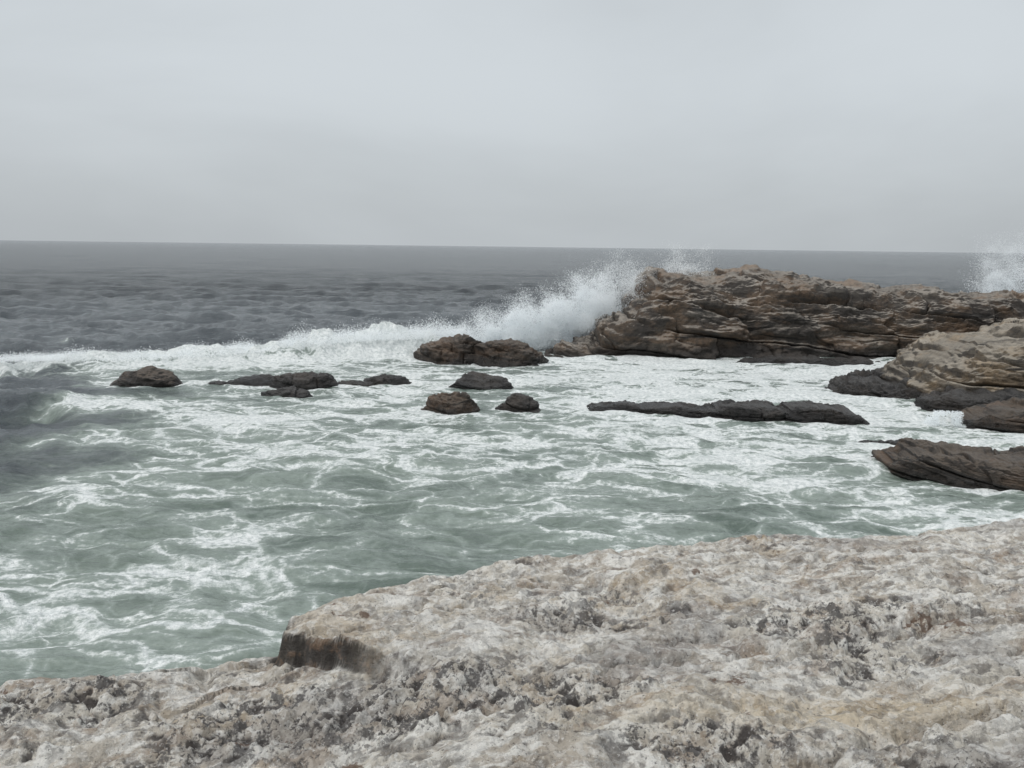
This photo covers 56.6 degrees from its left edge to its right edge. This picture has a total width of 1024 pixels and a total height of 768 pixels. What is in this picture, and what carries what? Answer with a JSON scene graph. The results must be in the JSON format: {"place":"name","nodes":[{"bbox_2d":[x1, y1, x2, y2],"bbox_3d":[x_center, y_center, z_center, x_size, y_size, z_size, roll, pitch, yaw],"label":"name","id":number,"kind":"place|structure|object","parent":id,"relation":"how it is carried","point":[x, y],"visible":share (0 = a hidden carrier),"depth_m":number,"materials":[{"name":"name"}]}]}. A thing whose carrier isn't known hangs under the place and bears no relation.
{"place":"outdoors","nodes":[
{"label":"outdoors","id":0,"kind":"place"},
{"bbox_2d":[0,240,1023,686],"bbox_3d":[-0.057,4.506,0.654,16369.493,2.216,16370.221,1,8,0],"label":"sea water","id":1,"kind":"structure","parent":0,"point":[194,518],"depth_m":23.89,"materials":[{"name":"grey liquid"}]},
{"bbox_2d":[110,365,182,386],"bbox_3d":[-13.110,-0.172,34.034,2.865,0.965,1.780,1,8,0],"label":"boulder","id":2,"kind":"object","parent":1,"relation":"in","point":[152,376],"visible":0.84,"depth_m":33.50,"materials":[{"name":"stone"}]},
{"bbox_2d":[208,380,231,384],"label":"boulder","id":3,"kind":"object","parent":1,"relation":"in","point":[218,382],"visible":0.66,"depth_m":34.12,"materials":[{"name":"grey stone"}]},
{"bbox_2d":[0,315,465,364],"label":"breaker foam","id":4,"kind":"object","parent":1,"relation":"on","point":[431,330],"visible":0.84,"depth_m":41.16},
{"bbox_2d":[227,374,273,386],"bbox_3d":[-8.892,-0.053,34.576,3.639,0.647,2.019,1,8,0],"label":"boulder","id":5,"kind":"object","parent":1,"relation":"in","point":[261,380],"visible":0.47,"depth_m":34.07,"materials":[{"name":"grey stone"}]},
{"bbox_2d":[261,386,312,397],"bbox_3d":[-7.512,0.405,31.623,1.578,0.640,1.304,7,11,39],"label":"boulder","id":6,"kind":"object","parent":1,"relation":"in","point":[291,391],"visible":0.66,"depth_m":31.37,"materials":[{"name":"grey stone"}]},
{"bbox_2d":[269,371,339,389],"bbox_3d":[-7.437,-0.043,33.976,2.698,0.872,1.782,1,8,0],"label":"boulder","id":7,"kind":"object","parent":1,"relation":"in","point":[307,380],"visible":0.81,"depth_m":33.48,"materials":[{"name":"grey stone"}]},
{"bbox_2d":[338,380,374,386],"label":"boulder","id":8,"kind":"object","parent":1,"relation":"in","point":[358,383],"visible":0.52,"depth_m":34.30,"materials":[{"name":"grey stone"}]},
{"bbox_2d":[363,374,411,384],"bbox_3d":[-4.645,-0.040,34.958,2.065,0.634,1.238,1,8,0],"label":"boulder","id":9,"kind":"object","parent":1,"relation":"in","point":[389,379],"visible":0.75,"depth_m":34.69,"materials":[{"name":"grey stone"}]},
{"bbox_2d":[413,334,481,364],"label":"boulder","id":10,"kind":"object","parent":1,"relation":"in","point":[457,349],"visible":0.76,"depth_m":41.12,"materials":[{"name":"stone"}]},
{"bbox_2d":[421,391,479,414],"bbox_3d":[-1.837,0.655,29.469,1.770,0.910,1.347,5,9,28],"label":"boulder","id":11,"kind":"object","parent":1,"relation":"in","point":[455,403],"visible":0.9,"depth_m":29.06,"materials":[{"name":"brown stone"}]},
{"bbox_2d":[449,371,513,389],"bbox_3d":[-1.201,-0.031,34.516,2.613,0.827,1.800,-3,9,-24],"label":"boulder","id":12,"kind":"object","parent":1,"relation":"in","point":[475,380],"visible":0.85,"depth_m":34.07,"materials":[{"name":"grey stone"}]},
{"bbox_2d":[472,338,548,367],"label":"boulder","id":13,"kind":"object","parent":1,"relation":"in","point":[509,352],"visible":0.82,"depth_m":41.00,"materials":[{"name":"brown stone"}]},
{"bbox_2d":[495,393,540,412],"bbox_3d":[0.200,0.688,29.716,1.486,0.849,0.970,1,8,0],"label":"boulder","id":14,"kind":"object","parent":1,"relation":"in","point":[517,402],"visible":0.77,"depth_m":29.46,"materials":[{"name":"grey stone"}]},
{"bbox_2d":[448,241,716,350],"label":"wave splash","id":15,"kind":"object","parent":1,"relation":"on","point":[546,333],"visible":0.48,"depth_m":46.52,"materials":[{"name":"white liquid"}]},
{"bbox_2d":[587,399,869,424],"bbox_3d":[6.358,0.938,29.529,9.094,1.020,1.849,3,9,14],"label":"rock ledge","id":16,"kind":"object","parent":1,"relation":"in","point":[808,411],"visible":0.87,"depth_m":28.82,"materials":[{"name":"grey stone"}]},
{"bbox_2d":[544,264,1023,359],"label":"rock headland","id":17,"kind":"structure","parent":1,"relation":"in","point":[752,310],"depth_m":44.97,"materials":[{"name":"stone"}]},
{"bbox_2d":[737,354,879,365],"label":"rock ledge","id":18,"kind":"object","parent":1,"relation":"in","point":[808,359],"visible":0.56,"depth_m":42.64,"materials":[{"name":"grey stone"}]},
{"bbox_2d":[824,367,921,399],"bbox_3d":[14.295,0.097,34.846,6.469,1.357,7.212,1,8,0],"label":"rock shelf","id":19,"kind":"object","parent":1,"relation":"in","point":[856,382],"visible":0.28,"depth_m":33.70,"materials":[{"name":"grey stone"}]},
{"bbox_2d":[858,439,918,444],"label":"boulder","id":20,"kind":"object","parent":1,"relation":"in","point":[892,442],"visible":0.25,"depth_m":25.08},
{"bbox_2d":[923,410,963,425],"bbox_3d":[12.567,0.986,27.707,1.082,0.448,0.447,1,8,0],"label":"sea foam","id":21,"kind":"object","parent":1,"relation":"on","point":[956,421],"visible":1,"depth_m":27.64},
{"bbox_2d":[871,437,1023,490],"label":"rock slab","id":22,"kind":"object","parent":1,"relation":"in","point":[951,464],"visible":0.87,"depth_m":21.34,"materials":[{"name":"brown stone"}]},
{"bbox_2d":[879,323,1023,393],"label":"rock outcrop","id":23,"kind":"object","parent":1,"relation":"in","point":[989,360],"visible":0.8,"depth_m":32.70,"materials":[{"name":"beige stone"}]},
{"bbox_2d":[913,385,1023,411],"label":"rock shelf","id":24,"kind":"object","parent":1,"relation":"in","point":[950,398],"visible":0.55,"depth_m":30.33,"materials":[{"name":"stone"}]},
{"bbox_2d":[953,397,1023,432],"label":"rock shelf","id":25,"kind":"object","parent":1,"relation":"in","point":[1004,416],"visible":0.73,"depth_m":27.55,"materials":[{"name":"brown stone"}]},
{"bbox_2d":[957,223,1023,292],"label":"wave splash","id":26,"kind":"object","parent":1,"relation":"on","point":[994,276],"visible":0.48,"depth_m":59.57,"materials":[{"name":"white liquid"}]},
{"bbox_2d":[977,318,1023,331],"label":"rock outcrop","id":27,"kind":"object","parent":1,"relation":"in","point":[984,328],"visible":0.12,"depth_m":43.43,"materials":[{"name":"beige stone"}]},
{"bbox_2d":[0,518,1023,767],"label":"foreground rock","id":28,"kind":"object","parent":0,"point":[778,650],"visible":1,"depth_m":3.51,"materials":[{"name":"grey stone"}]},
{"bbox_2d":[0,0,1023,252],"label":"sky","id":29,"kind":"structure","parent":0,"point":[814,125],"materials":[{"name":"grey"}]}
]}

